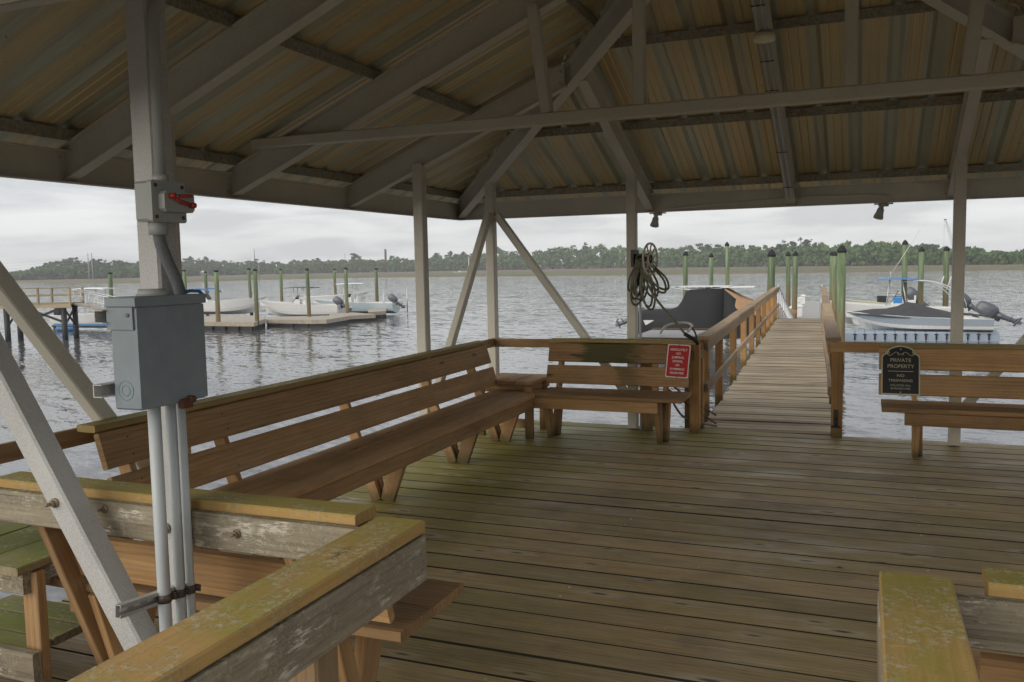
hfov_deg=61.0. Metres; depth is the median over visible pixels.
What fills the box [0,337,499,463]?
railing
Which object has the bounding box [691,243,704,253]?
pine tree
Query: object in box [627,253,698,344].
garden hose
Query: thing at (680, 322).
white hose
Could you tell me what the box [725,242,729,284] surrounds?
piling
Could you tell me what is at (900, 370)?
property sign
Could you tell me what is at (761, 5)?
ceiling conduit
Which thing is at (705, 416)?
mooring rope
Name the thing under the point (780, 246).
pine tree
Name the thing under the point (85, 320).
motorboat
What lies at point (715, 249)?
pine tree
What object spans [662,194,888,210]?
eave conduit
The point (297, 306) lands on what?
motorboat
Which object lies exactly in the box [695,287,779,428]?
railing
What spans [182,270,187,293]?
piling
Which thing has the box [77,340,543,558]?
bench
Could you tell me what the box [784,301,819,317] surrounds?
floating dock
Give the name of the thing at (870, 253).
wood
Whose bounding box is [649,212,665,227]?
floodlight
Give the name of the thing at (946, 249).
piling
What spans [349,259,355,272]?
broadleaf tree
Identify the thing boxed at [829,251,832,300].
piling
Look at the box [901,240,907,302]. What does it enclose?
piling
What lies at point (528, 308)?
water
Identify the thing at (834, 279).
piling
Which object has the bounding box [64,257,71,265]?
pine tree
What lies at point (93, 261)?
pine tree
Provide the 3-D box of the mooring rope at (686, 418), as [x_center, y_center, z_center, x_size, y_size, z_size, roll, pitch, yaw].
[1.883,0.737,9.006,0.488,0.326,0.065,-1,5,4]
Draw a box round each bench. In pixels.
[0,471,463,681]
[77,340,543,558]
[534,338,694,442]
[879,342,1023,458]
[971,566,1023,681]
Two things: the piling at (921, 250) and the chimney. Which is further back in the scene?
the chimney
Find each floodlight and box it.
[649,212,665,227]
[873,203,892,219]
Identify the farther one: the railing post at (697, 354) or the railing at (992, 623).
the railing post at (697, 354)
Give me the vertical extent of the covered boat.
2.997 m
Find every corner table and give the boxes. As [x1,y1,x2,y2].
[0,521,132,681]
[479,373,549,438]
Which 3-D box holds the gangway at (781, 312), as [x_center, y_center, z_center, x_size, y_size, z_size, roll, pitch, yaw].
[11.775,-0.859,35.031,1.320,3.346,18.998,1,5,19]
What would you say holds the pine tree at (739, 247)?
on the marsh bank
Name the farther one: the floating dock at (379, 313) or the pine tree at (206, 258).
the pine tree at (206, 258)
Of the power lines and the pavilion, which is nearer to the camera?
the pavilion
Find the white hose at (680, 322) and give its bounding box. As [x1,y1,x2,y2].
[660,321,692,333]
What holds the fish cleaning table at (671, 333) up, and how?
attached to the railing at (764, 306)
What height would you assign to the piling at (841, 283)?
6.540 m
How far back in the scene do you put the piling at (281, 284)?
100.02 m
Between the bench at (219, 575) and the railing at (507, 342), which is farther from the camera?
the railing at (507, 342)
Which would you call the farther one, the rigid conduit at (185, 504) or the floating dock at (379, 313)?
the floating dock at (379, 313)
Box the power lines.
[5,256,247,271]
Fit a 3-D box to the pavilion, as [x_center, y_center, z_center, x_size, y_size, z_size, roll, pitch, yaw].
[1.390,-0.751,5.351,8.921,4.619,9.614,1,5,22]
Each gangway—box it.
[73,289,114,309]
[777,284,822,318]
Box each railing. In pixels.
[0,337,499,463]
[0,487,423,559]
[67,516,426,681]
[495,338,667,347]
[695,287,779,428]
[820,286,841,403]
[830,342,1013,352]
[877,571,979,681]
[956,592,1023,654]
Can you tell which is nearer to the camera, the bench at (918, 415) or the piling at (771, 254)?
the bench at (918, 415)
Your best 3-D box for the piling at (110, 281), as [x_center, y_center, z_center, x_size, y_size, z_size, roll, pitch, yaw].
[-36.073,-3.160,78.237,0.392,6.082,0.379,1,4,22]
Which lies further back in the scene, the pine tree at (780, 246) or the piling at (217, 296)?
the pine tree at (780, 246)
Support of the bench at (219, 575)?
on the deck
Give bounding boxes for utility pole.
[91,253,93,279]
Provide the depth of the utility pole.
520.57 m
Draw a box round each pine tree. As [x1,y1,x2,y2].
[52,261,63,267]
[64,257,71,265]
[89,258,98,266]
[97,259,105,266]
[182,258,190,274]
[188,256,197,261]
[202,256,209,263]
[444,251,452,258]
[461,251,468,259]
[579,242,589,253]
[685,245,692,249]
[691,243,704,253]
[703,244,711,252]
[712,244,720,252]
[734,245,743,253]
[776,240,785,252]
[784,241,796,246]
[802,239,812,251]
[924,244,935,252]
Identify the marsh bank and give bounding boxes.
[15,262,1023,282]
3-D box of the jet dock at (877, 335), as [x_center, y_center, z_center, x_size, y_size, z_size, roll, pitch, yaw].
[23.102,-0.300,49.236,8.213,0.600,2.547,0,5,14]
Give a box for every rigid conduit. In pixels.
[147,0,168,180]
[147,407,172,631]
[165,404,186,622]
[176,403,195,617]
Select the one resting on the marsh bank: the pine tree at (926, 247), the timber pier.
the pine tree at (926, 247)
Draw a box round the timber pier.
[0,287,83,340]
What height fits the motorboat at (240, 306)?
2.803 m
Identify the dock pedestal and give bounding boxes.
[797,304,803,316]
[801,294,805,303]
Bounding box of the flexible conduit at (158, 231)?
[148,222,185,293]
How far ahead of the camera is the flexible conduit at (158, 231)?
2.78 m
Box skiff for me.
[845,286,934,305]
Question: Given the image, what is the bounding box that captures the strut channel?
[115,583,200,618]
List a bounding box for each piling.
[108,272,112,296]
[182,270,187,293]
[204,271,207,293]
[214,270,220,329]
[247,268,252,313]
[253,269,259,328]
[279,269,282,301]
[305,268,310,316]
[333,269,336,294]
[344,267,348,312]
[374,268,378,301]
[683,251,687,296]
[709,253,713,284]
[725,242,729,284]
[767,249,775,291]
[785,252,790,306]
[792,251,797,317]
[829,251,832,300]
[832,251,837,319]
[836,245,846,373]
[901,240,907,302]
[917,247,924,304]
[942,246,949,305]
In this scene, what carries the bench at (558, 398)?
on the deck
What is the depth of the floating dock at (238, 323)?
68.26 m
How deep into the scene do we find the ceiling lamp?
6.44 m
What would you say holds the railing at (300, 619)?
on the entry walkway
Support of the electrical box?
attached to the pavilion
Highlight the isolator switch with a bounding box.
[134,179,196,222]
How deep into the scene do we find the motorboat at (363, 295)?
99.79 m
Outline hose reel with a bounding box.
[631,242,657,284]
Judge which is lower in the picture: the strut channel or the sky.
the strut channel
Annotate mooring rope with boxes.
[669,389,715,423]
[672,403,716,426]
[673,387,716,415]
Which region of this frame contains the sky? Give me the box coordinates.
[0,177,1023,271]
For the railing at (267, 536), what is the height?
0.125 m
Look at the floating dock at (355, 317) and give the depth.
76.45 m
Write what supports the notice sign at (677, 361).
on the bench at (558, 398)
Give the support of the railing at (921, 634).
on the entry walkway
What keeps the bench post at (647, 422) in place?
on the deck
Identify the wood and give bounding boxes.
[9,240,1023,279]
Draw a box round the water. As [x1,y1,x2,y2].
[0,270,1023,601]
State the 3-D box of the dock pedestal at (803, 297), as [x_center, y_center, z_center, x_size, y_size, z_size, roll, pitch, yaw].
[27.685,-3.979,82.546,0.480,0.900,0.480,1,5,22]
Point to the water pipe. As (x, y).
(640, 325)
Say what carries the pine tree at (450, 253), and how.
on the marsh bank
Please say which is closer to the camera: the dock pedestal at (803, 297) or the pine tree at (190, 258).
the dock pedestal at (803, 297)
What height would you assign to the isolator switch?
0.130 m
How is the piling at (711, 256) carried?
in the water
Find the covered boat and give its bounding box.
[615,285,796,338]
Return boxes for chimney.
[384,249,386,271]
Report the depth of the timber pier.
60.91 m
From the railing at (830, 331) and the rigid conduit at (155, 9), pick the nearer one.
the rigid conduit at (155, 9)
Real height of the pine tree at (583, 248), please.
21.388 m
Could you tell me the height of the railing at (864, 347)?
0.104 m
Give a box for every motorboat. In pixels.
[49,287,115,330]
[195,287,268,313]
[259,287,352,316]
[293,291,369,302]
[313,283,407,312]
[830,229,980,323]
[845,300,1022,331]
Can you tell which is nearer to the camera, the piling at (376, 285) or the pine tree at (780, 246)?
the piling at (376, 285)
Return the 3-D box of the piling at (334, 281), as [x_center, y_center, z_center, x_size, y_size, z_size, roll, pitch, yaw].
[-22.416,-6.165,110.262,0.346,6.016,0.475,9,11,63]
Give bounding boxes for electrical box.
[93,288,207,410]
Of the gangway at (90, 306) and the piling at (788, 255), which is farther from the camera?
the piling at (788, 255)
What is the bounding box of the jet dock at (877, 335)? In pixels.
[845,329,999,340]
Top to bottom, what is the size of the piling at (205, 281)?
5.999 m
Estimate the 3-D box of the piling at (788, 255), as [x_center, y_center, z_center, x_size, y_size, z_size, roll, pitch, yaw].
[20.658,-3.372,64.956,0.370,6.600,0.361,0,4,22]
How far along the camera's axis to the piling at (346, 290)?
80.05 m
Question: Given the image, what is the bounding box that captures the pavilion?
[0,0,1023,650]
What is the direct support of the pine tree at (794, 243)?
on the marsh bank
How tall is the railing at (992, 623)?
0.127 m
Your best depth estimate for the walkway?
11.94 m
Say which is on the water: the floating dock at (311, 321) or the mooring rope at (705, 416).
the floating dock at (311, 321)
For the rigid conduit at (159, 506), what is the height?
1.385 m
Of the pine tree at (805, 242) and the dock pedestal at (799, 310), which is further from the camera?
the pine tree at (805, 242)
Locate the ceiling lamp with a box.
[753,29,775,43]
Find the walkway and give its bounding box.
[703,318,830,435]
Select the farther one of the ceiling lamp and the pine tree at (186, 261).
the pine tree at (186, 261)
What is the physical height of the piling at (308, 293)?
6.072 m
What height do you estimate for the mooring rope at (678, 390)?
0.396 m
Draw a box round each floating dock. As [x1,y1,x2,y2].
[204,315,265,330]
[266,315,348,326]
[329,312,375,321]
[368,308,385,318]
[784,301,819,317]
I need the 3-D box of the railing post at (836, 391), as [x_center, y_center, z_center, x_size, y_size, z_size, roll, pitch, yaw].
[3.195,0.588,8.544,0.105,1.130,0.161,1,5,22]
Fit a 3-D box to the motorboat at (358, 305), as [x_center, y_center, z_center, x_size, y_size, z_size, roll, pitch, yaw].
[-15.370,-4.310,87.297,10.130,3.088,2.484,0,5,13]
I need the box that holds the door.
[135,303,207,409]
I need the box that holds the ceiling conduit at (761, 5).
[750,0,792,200]
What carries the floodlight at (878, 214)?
attached to the pavilion
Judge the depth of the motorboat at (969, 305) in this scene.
57.13 m
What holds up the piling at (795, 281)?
in the water
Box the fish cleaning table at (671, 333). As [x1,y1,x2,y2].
[638,328,709,427]
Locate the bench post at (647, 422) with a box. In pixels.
[642,364,652,430]
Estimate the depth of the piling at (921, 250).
57.92 m
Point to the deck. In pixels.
(590, 552)
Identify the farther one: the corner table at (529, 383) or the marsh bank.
the marsh bank
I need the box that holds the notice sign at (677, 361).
[665,344,690,377]
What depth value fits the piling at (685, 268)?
62.78 m
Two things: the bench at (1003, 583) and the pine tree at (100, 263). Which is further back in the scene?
the pine tree at (100, 263)
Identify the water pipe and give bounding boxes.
[638,286,641,429]
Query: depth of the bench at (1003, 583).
2.26 m
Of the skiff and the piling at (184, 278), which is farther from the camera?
the piling at (184, 278)
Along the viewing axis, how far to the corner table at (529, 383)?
9.02 m
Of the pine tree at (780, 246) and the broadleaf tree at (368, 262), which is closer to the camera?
the pine tree at (780, 246)
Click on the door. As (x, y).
(171, 349)
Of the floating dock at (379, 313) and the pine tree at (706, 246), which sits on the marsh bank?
the pine tree at (706, 246)
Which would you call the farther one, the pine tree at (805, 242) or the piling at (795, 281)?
the pine tree at (805, 242)
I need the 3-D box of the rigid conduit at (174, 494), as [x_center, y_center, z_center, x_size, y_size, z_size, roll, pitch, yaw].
[-1.105,0.882,2.897,0.032,1.385,0.033,1,5,22]
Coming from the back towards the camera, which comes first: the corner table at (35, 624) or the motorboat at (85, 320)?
the motorboat at (85, 320)
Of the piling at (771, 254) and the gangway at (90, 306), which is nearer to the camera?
the piling at (771, 254)
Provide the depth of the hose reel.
8.87 m
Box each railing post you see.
[689,344,704,432]
[831,352,842,437]
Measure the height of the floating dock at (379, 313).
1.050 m
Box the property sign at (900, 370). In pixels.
[881,346,919,395]
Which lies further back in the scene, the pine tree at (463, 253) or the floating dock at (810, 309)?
the pine tree at (463, 253)
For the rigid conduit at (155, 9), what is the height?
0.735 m
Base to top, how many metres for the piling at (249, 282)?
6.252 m
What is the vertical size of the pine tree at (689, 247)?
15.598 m
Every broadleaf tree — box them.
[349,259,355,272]
[364,260,371,271]
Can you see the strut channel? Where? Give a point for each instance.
(124, 609)
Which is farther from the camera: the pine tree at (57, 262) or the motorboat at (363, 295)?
the pine tree at (57, 262)
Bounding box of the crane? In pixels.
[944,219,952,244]
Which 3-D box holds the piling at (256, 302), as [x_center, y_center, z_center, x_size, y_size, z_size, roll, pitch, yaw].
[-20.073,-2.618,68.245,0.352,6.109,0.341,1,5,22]
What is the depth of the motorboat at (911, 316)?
48.41 m
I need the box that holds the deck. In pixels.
[0,420,1023,681]

